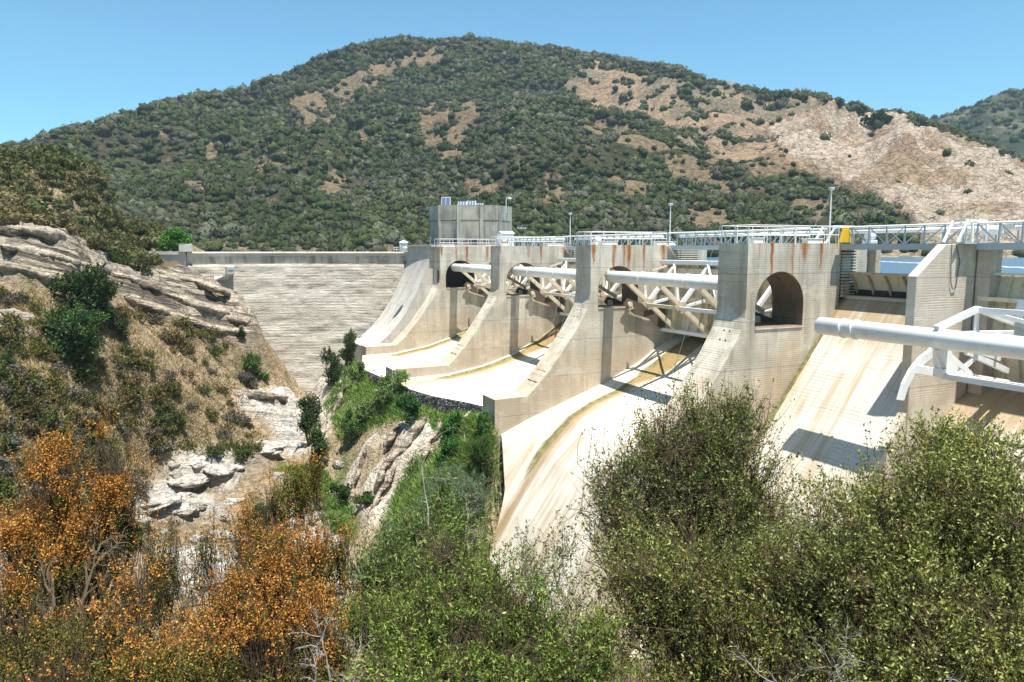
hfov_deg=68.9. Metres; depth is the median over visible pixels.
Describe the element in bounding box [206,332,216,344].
chaparral shrub
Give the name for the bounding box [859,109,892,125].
ridge bush
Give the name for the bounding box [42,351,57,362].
chaparral shrub
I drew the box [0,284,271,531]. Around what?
dry grass
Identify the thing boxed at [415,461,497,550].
soft bush
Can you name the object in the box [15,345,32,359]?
chaparral shrub
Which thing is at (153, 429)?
chaparral shrub
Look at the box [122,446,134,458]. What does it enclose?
chaparral shrub
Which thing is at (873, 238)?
hoist motor
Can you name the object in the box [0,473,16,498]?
chaparral shrub
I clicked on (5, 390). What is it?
chaparral shrub
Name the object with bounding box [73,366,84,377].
chaparral shrub
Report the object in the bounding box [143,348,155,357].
chaparral shrub
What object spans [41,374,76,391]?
chaparral shrub
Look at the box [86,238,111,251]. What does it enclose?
shrub
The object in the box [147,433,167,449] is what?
chaparral shrub
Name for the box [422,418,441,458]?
rock ledge
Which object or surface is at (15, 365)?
chaparral shrub
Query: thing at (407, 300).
abutment apron
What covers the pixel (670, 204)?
lamp pole
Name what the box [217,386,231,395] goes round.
chaparral shrub
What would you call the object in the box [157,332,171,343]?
chaparral shrub
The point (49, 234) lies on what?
rock ledge
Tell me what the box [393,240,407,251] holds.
gauge hut
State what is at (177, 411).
chaparral shrub
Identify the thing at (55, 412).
chaparral shrub
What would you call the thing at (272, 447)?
boulder
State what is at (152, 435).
chaparral shrub
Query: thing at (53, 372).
chaparral shrub
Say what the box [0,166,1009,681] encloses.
ground
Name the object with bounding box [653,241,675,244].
deck box
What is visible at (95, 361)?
chaparral shrub
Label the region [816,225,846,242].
hoist
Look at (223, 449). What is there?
chaparral shrub
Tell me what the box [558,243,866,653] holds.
spillway pier
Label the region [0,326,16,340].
chaparral shrub
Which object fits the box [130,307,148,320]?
chaparral shrub
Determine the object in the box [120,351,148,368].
chaparral shrub
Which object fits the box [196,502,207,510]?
river stone
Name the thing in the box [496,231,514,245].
control cabinet
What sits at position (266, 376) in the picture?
shrub
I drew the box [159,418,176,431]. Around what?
chaparral shrub
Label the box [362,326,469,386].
spillway floor
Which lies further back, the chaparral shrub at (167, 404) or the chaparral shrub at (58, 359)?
the chaparral shrub at (167, 404)
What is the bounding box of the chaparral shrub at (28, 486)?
[18,479,38,492]
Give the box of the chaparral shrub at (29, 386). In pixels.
[17,379,45,393]
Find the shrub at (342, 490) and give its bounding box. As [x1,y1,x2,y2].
[326,482,352,506]
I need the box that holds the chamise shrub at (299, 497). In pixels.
[208,443,330,681]
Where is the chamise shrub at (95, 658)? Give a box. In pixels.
[0,525,233,681]
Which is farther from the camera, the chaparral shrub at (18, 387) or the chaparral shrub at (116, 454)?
the chaparral shrub at (116, 454)
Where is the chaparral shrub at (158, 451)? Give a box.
[149,443,170,458]
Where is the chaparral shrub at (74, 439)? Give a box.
[52,429,77,447]
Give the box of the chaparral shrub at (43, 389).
[24,373,50,398]
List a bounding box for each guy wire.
[544,232,576,353]
[665,226,720,394]
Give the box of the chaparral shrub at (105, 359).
[98,356,108,363]
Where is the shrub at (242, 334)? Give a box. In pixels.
[236,326,246,339]
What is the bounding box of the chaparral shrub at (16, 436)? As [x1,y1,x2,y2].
[10,429,22,447]
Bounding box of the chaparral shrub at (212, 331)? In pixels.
[206,326,217,334]
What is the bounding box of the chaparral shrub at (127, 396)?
[115,387,136,401]
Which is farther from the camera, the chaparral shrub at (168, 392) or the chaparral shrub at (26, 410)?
the chaparral shrub at (168, 392)
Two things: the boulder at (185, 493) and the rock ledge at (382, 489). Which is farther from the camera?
the boulder at (185, 493)
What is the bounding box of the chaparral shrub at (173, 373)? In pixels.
[163,368,177,379]
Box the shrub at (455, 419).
[439,409,464,437]
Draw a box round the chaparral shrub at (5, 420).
[0,412,10,430]
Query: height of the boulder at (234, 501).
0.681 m
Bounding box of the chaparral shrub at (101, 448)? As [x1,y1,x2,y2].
[86,444,110,459]
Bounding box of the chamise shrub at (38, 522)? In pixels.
[0,405,162,663]
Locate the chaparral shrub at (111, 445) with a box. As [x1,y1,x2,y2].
[89,437,120,460]
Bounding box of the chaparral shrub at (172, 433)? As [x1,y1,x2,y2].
[161,429,179,439]
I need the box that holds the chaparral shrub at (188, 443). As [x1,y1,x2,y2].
[174,437,197,451]
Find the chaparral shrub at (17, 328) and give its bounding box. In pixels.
[1,323,22,331]
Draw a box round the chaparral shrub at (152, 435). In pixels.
[140,430,162,439]
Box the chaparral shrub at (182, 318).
[178,315,193,327]
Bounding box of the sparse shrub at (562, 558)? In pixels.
[499,510,621,664]
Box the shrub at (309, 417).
[295,392,322,445]
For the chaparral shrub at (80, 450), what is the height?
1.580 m
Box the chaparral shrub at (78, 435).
[69,427,87,439]
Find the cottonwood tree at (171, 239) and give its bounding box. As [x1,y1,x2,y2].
[155,226,194,251]
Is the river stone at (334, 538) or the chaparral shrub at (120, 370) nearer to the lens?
the river stone at (334, 538)
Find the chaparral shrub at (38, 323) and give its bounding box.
[29,316,48,332]
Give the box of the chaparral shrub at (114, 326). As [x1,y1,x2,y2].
[103,319,118,330]
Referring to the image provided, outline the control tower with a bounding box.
[429,204,511,244]
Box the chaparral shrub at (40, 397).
[33,391,46,400]
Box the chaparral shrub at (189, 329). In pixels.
[182,324,200,336]
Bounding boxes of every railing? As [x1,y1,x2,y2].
[434,239,495,246]
[492,236,563,245]
[578,231,666,244]
[721,224,839,242]
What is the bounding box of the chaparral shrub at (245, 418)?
[237,410,251,424]
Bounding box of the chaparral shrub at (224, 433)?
[215,428,231,439]
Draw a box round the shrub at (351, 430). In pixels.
[337,407,362,443]
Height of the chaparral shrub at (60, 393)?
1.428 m
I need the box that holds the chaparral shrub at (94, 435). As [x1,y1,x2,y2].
[81,428,97,439]
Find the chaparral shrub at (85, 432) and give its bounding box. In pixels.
[79,428,93,441]
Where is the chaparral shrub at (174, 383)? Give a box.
[161,377,183,393]
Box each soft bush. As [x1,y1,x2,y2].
[374,505,425,551]
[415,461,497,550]
[463,431,498,489]
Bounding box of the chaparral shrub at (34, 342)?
[28,337,47,345]
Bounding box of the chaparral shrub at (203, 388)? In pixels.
[195,383,213,394]
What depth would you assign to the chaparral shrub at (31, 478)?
45.60 m
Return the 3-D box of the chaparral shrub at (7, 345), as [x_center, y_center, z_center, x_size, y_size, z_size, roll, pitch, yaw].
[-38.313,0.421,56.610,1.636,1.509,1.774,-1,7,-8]
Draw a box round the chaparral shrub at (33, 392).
[21,383,39,396]
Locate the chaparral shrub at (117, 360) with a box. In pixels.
[110,354,126,363]
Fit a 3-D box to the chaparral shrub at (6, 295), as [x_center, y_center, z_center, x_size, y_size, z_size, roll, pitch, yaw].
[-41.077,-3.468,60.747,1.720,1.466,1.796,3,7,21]
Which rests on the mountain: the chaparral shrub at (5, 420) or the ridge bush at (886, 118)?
the ridge bush at (886, 118)
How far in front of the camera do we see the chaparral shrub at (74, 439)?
51.83 m
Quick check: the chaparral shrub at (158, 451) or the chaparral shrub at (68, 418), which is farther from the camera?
the chaparral shrub at (158, 451)
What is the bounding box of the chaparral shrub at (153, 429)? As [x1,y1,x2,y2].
[143,424,162,436]
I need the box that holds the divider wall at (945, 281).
[768,244,1002,676]
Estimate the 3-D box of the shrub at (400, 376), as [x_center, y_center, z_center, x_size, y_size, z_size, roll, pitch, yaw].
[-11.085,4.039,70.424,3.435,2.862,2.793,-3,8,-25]
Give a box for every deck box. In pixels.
[441,244,454,246]
[546,243,564,245]
[599,241,616,244]
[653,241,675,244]
[749,238,762,242]
[801,238,823,242]
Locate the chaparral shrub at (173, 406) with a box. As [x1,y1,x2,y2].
[164,400,176,409]
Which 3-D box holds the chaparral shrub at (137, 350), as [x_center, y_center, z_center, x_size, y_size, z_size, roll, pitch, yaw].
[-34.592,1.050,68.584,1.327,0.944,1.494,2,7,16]
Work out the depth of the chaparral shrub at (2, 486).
41.07 m
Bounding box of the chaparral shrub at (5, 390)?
[0,380,14,397]
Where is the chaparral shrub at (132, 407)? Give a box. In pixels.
[124,401,139,414]
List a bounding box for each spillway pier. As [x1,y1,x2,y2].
[361,247,490,360]
[386,246,575,387]
[483,245,706,456]
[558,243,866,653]
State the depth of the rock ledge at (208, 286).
88.13 m
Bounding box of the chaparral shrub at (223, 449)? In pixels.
[203,442,228,458]
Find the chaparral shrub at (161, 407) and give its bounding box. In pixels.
[154,402,168,412]
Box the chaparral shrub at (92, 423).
[78,410,99,430]
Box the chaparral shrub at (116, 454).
[108,452,122,464]
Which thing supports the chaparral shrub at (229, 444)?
on the ground at (274, 420)
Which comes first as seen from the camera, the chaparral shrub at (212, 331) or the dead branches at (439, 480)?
the dead branches at (439, 480)
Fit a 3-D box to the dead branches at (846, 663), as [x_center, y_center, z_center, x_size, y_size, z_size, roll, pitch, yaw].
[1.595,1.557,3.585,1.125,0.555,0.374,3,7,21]
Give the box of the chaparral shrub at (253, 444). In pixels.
[239,438,263,452]
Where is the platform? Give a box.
[945,242,1000,243]
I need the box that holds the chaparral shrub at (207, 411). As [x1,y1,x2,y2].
[203,406,219,416]
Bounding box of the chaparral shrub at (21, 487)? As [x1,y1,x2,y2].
[9,481,46,501]
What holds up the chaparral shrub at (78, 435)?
on the ground at (274, 420)
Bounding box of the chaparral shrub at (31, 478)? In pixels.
[21,469,46,485]
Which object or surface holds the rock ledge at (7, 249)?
on the ground at (274, 420)
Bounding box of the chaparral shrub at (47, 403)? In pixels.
[39,399,62,414]
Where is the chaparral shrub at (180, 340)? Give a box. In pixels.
[170,331,186,342]
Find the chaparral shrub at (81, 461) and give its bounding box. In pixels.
[80,448,104,467]
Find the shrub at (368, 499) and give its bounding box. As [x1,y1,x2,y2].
[351,490,375,507]
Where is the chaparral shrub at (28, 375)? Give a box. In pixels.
[6,368,31,379]
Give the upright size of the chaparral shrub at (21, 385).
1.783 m
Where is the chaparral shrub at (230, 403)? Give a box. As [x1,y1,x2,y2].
[226,398,236,407]
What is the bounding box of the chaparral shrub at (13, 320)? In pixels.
[0,311,29,330]
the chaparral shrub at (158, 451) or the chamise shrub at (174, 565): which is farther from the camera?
the chaparral shrub at (158, 451)
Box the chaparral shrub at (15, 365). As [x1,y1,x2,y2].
[2,363,28,379]
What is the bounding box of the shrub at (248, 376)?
[236,370,260,387]
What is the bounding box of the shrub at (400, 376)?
[377,368,414,391]
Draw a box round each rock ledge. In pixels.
[0,225,80,243]
[0,244,111,274]
[0,259,71,285]
[0,308,36,324]
[114,271,229,315]
[124,293,238,335]
[157,270,241,296]
[227,315,256,325]
[237,389,288,403]
[324,386,345,433]
[348,447,366,504]
[367,463,397,519]
[373,415,426,492]
[383,420,406,452]
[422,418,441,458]
[460,411,469,440]
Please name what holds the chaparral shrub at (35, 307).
on the ground at (274, 420)
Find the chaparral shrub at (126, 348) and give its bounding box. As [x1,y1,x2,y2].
[118,341,136,357]
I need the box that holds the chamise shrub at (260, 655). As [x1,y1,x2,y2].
[138,508,381,681]
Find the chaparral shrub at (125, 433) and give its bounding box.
[118,426,130,437]
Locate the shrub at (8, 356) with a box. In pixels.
[0,348,16,366]
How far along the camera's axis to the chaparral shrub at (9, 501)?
40.32 m
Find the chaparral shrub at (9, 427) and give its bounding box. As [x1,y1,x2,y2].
[1,414,18,430]
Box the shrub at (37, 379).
[26,375,44,385]
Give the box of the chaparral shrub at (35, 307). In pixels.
[26,301,41,312]
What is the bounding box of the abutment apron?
[346,245,498,361]
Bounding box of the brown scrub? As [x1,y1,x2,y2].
[0,142,164,264]
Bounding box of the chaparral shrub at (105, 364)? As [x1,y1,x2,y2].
[95,360,107,368]
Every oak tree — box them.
[34,299,109,365]
[47,261,131,311]
[97,305,129,333]
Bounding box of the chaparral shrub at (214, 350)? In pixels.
[205,344,225,356]
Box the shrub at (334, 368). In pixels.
[319,346,345,386]
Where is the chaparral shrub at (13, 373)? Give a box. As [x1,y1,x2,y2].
[0,369,24,385]
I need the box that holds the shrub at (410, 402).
[394,393,420,424]
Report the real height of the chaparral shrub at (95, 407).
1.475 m
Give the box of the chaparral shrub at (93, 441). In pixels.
[88,435,103,444]
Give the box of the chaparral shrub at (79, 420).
[70,410,88,427]
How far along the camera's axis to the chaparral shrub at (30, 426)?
49.35 m
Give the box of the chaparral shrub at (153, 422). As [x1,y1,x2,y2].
[148,408,170,425]
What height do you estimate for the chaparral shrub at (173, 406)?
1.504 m
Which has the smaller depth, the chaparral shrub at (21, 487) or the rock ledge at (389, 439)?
the chaparral shrub at (21, 487)
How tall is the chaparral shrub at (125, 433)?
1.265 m
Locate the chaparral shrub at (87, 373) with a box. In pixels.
[71,361,96,384]
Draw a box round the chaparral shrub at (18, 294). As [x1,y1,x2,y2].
[10,291,28,300]
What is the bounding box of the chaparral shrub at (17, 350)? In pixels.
[1,340,26,356]
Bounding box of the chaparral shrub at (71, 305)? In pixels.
[54,296,73,310]
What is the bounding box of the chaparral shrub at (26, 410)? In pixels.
[17,397,35,413]
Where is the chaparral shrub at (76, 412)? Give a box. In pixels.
[63,408,79,418]
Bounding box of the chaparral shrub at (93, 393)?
[85,389,100,399]
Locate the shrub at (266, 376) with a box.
[259,371,269,381]
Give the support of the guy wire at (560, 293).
attached to the spillway pier at (593, 344)
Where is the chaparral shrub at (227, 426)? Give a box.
[220,421,235,431]
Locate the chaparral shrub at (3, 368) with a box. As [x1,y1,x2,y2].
[0,359,11,381]
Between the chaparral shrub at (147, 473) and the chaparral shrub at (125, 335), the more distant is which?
the chaparral shrub at (125, 335)
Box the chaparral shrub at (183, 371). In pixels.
[178,366,187,373]
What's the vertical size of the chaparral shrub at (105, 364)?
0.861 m
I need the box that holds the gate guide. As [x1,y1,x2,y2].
[840,250,850,296]
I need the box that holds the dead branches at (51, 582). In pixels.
[0,514,132,671]
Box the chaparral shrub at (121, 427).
[117,422,126,432]
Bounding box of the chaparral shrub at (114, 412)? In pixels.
[102,398,122,422]
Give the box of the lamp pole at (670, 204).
[668,203,672,240]
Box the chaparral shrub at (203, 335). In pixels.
[194,327,208,340]
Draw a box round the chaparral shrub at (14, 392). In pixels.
[0,377,20,397]
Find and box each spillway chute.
[489,334,706,616]
[626,298,905,669]
[776,387,1023,678]
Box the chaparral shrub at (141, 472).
[138,467,147,479]
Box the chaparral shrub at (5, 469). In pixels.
[0,457,18,478]
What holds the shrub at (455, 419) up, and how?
on the ground at (274, 420)
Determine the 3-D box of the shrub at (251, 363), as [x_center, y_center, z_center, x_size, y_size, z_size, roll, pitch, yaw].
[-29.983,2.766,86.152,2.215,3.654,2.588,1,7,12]
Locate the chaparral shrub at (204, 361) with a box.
[201,358,209,365]
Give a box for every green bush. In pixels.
[319,509,651,681]
[333,464,492,644]
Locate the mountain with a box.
[0,39,1023,257]
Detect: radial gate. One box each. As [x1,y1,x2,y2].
[451,257,529,297]
[512,246,621,315]
[605,245,771,337]
[814,273,1023,399]
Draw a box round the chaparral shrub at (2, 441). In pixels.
[0,433,12,452]
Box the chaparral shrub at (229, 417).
[220,410,239,421]
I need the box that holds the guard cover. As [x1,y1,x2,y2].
[839,227,850,242]
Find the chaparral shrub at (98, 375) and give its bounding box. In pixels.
[90,369,101,383]
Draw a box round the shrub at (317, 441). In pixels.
[308,422,329,465]
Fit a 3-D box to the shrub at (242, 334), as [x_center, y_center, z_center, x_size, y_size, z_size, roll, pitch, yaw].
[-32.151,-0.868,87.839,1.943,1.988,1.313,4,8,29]
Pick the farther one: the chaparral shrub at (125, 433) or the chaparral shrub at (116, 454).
the chaparral shrub at (125, 433)
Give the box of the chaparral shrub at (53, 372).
[46,367,64,377]
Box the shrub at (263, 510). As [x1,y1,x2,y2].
[249,500,278,523]
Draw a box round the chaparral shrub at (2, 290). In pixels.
[0,285,12,299]
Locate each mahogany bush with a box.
[559,365,825,678]
[584,474,883,681]
[746,403,1023,681]
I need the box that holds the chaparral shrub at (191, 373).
[186,369,197,376]
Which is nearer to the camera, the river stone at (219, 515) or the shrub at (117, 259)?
the river stone at (219, 515)
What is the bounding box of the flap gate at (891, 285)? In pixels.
[849,272,908,298]
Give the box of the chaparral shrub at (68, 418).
[62,416,73,430]
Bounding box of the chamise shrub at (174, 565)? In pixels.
[118,502,226,658]
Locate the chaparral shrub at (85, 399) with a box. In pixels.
[69,390,93,406]
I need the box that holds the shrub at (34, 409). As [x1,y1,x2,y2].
[4,392,48,419]
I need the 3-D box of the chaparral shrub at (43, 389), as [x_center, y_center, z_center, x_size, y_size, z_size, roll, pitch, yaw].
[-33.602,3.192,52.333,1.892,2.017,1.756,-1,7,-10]
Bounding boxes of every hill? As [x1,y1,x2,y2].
[725,80,742,86]
[934,92,1023,156]
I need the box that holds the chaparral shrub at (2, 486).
[0,475,22,502]
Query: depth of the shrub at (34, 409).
50.03 m
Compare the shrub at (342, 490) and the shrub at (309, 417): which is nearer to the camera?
the shrub at (342, 490)
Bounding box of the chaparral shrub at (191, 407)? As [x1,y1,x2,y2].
[183,401,196,410]
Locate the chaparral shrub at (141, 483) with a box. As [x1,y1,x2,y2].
[128,469,150,492]
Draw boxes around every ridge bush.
[772,90,790,100]
[792,93,808,102]
[856,104,867,115]
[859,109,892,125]
[878,113,893,121]
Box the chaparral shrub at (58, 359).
[43,350,61,360]
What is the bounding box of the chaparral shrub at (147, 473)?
[131,467,151,479]
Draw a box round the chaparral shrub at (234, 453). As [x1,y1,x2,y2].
[233,442,251,457]
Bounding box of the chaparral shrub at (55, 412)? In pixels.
[37,403,60,425]
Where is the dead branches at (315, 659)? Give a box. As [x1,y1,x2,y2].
[287,596,378,681]
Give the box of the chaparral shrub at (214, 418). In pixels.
[208,414,216,423]
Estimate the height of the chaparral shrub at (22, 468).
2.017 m
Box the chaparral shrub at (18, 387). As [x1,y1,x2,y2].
[1,380,25,394]
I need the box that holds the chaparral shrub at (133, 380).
[120,369,143,386]
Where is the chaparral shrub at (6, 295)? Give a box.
[0,290,21,304]
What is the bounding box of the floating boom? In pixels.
[881,261,1023,268]
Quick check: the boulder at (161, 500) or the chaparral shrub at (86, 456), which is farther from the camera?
the boulder at (161, 500)
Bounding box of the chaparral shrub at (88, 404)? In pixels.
[77,396,93,409]
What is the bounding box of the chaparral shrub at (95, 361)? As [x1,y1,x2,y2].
[86,354,101,363]
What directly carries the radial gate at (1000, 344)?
attached to the divider wall at (945, 281)
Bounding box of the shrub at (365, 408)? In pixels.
[353,383,395,424]
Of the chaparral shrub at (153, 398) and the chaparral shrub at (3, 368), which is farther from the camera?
the chaparral shrub at (153, 398)
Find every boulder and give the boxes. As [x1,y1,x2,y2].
[134,515,152,527]
[140,494,182,512]
[163,473,212,487]
[167,502,193,516]
[176,565,240,588]
[177,491,193,495]
[191,459,208,468]
[203,464,244,475]
[211,558,235,565]
[223,498,244,504]
[259,441,290,455]
[312,510,324,521]
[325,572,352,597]
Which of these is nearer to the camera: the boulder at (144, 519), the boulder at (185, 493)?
the boulder at (144, 519)
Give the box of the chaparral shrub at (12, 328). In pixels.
[1,322,22,337]
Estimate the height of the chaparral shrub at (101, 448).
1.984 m
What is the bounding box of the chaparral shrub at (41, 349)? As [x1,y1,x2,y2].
[28,339,57,358]
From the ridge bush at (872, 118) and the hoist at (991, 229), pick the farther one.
the ridge bush at (872, 118)
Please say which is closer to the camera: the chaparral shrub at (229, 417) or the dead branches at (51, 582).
the dead branches at (51, 582)
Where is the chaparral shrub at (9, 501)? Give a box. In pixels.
[0,491,20,513]
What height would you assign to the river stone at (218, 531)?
0.680 m
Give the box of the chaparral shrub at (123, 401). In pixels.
[113,397,131,411]
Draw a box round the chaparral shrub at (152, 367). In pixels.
[137,358,158,372]
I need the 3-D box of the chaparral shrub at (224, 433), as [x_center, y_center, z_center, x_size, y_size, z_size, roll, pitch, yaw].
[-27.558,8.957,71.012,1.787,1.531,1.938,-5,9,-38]
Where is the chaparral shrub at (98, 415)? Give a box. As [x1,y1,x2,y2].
[82,409,105,428]
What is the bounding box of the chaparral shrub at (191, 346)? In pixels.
[177,337,196,355]
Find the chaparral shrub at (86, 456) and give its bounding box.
[70,450,97,470]
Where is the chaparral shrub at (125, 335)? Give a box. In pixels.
[118,331,129,339]
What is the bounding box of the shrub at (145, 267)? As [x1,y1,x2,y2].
[131,256,154,273]
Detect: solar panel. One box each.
[441,197,450,204]
[458,201,466,204]
[467,201,475,204]
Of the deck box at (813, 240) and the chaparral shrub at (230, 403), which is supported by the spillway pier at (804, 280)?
the deck box at (813, 240)
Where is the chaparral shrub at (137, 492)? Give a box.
[128,482,147,494]
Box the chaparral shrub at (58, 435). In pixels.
[47,429,74,444]
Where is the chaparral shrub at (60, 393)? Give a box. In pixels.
[53,386,68,399]
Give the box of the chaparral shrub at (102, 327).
[97,321,107,330]
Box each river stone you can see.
[166,470,185,479]
[167,460,179,469]
[178,564,194,576]
[189,493,198,497]
[189,502,199,512]
[193,533,204,543]
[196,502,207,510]
[210,529,232,539]
[212,555,225,562]
[217,512,227,520]
[272,472,286,479]
[330,534,343,548]
[332,460,343,468]
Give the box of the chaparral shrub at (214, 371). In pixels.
[207,367,217,374]
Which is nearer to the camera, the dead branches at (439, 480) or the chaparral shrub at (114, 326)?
the dead branches at (439, 480)
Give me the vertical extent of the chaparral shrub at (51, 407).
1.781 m
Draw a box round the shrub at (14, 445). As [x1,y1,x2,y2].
[0,431,23,455]
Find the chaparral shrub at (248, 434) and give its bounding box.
[242,431,253,437]
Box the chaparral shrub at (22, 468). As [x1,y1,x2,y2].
[17,454,44,476]
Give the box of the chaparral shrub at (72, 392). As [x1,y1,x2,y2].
[61,382,88,398]
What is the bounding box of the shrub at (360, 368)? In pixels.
[347,360,365,385]
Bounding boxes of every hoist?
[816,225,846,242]
[942,219,1015,242]
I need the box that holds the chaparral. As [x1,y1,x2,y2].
[0,32,1023,257]
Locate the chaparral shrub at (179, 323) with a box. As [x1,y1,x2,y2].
[171,318,184,326]
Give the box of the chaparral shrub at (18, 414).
[7,409,19,419]
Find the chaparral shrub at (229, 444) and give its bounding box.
[217,437,239,449]
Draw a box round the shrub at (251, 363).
[242,350,262,378]
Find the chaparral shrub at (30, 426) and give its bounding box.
[15,413,40,431]
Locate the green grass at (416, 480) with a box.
[278,359,502,551]
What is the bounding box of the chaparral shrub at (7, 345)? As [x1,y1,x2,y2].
[0,339,17,349]
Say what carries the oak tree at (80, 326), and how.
on the ground at (274, 420)
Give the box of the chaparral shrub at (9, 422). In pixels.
[1,411,17,426]
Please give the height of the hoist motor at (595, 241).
0.670 m
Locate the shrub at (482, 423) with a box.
[473,409,492,436]
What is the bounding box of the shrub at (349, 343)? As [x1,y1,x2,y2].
[338,327,359,364]
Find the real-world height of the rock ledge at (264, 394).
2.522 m
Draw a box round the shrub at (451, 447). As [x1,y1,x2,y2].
[434,434,458,463]
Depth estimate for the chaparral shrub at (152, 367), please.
68.29 m
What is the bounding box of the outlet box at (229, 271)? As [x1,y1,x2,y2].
[214,266,234,279]
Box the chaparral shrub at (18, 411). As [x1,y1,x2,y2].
[10,406,24,418]
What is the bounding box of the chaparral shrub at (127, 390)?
[117,384,128,395]
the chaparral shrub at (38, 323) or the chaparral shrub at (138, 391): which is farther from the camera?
the chaparral shrub at (138, 391)
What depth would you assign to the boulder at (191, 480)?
65.66 m
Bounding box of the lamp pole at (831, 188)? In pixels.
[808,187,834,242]
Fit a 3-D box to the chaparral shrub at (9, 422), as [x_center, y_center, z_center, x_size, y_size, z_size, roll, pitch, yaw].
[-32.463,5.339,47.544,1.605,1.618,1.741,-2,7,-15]
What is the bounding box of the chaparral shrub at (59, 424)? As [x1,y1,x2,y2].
[46,419,64,427]
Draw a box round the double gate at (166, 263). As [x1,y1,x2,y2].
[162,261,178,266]
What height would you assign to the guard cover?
0.970 m
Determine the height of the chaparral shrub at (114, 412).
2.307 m
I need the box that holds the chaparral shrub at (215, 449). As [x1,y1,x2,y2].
[208,446,223,454]
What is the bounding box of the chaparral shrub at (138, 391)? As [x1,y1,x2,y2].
[119,383,146,402]
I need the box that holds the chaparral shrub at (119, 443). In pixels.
[105,436,129,451]
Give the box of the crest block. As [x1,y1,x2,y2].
[178,244,192,251]
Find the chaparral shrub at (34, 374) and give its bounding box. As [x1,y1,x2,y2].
[16,366,38,378]
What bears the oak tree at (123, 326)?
on the ground at (274, 420)
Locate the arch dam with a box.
[187,252,408,394]
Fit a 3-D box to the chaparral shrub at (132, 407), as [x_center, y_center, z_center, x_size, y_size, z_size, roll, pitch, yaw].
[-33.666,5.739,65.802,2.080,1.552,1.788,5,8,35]
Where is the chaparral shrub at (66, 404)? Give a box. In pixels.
[51,397,72,411]
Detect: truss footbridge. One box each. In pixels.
[496,236,567,245]
[565,233,666,249]
[668,228,827,249]
[835,222,984,249]
[976,220,1023,249]
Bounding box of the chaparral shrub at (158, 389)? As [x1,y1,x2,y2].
[148,384,162,393]
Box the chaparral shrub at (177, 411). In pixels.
[168,407,182,419]
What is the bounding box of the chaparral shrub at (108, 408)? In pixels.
[92,399,118,417]
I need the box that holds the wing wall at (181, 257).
[148,252,187,266]
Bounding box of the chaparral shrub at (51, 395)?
[41,387,68,401]
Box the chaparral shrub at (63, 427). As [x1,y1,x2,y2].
[50,418,70,434]
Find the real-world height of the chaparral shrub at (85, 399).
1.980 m
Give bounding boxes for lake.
[707,257,1023,283]
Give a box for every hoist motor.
[500,240,507,245]
[592,237,603,244]
[862,233,877,243]
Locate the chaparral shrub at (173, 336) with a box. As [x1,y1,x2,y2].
[157,324,184,342]
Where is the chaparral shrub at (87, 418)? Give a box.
[77,411,97,425]
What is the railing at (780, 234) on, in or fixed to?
on the spillway pier at (804, 280)
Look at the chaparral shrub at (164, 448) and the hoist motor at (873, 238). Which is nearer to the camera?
the hoist motor at (873, 238)
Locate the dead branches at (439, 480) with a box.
[394,419,487,554]
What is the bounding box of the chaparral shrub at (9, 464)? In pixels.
[1,456,17,477]
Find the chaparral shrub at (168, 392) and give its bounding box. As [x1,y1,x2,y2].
[164,385,183,396]
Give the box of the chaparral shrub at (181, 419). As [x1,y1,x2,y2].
[164,410,188,426]
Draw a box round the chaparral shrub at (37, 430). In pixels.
[19,421,46,437]
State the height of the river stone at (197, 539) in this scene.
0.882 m
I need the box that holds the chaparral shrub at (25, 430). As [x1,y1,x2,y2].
[18,418,40,435]
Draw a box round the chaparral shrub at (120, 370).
[111,362,125,375]
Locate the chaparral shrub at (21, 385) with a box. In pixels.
[1,375,41,394]
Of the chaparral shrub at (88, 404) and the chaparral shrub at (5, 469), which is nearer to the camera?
the chaparral shrub at (5, 469)
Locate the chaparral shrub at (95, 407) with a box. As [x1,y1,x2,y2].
[91,398,106,409]
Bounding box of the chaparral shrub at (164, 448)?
[153,437,176,453]
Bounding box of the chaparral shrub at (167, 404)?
[153,398,170,410]
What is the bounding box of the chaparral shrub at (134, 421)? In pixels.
[124,415,140,427]
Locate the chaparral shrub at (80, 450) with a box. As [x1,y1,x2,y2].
[72,441,87,459]
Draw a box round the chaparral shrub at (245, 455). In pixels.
[231,441,255,462]
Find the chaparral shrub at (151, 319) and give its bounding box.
[143,312,164,323]
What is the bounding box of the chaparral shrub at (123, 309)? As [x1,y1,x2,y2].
[110,302,137,318]
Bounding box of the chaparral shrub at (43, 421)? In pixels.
[20,410,55,432]
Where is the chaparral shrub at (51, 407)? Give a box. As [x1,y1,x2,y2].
[37,395,56,411]
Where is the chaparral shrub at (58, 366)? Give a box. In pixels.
[50,360,72,373]
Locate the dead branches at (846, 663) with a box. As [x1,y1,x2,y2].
[728,614,968,681]
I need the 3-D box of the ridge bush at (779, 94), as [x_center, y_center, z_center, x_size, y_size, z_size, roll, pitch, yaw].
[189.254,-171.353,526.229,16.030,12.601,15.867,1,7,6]
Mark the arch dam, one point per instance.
(307, 307)
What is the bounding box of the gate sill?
[844,295,905,302]
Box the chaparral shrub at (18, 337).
[3,330,28,346]
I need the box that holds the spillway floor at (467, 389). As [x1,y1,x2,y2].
[395,320,565,413]
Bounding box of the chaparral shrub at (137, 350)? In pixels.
[134,347,145,357]
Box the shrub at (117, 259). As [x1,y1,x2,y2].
[105,249,136,269]
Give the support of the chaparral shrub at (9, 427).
on the ground at (274, 420)
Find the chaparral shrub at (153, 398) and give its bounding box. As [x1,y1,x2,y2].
[145,390,163,402]

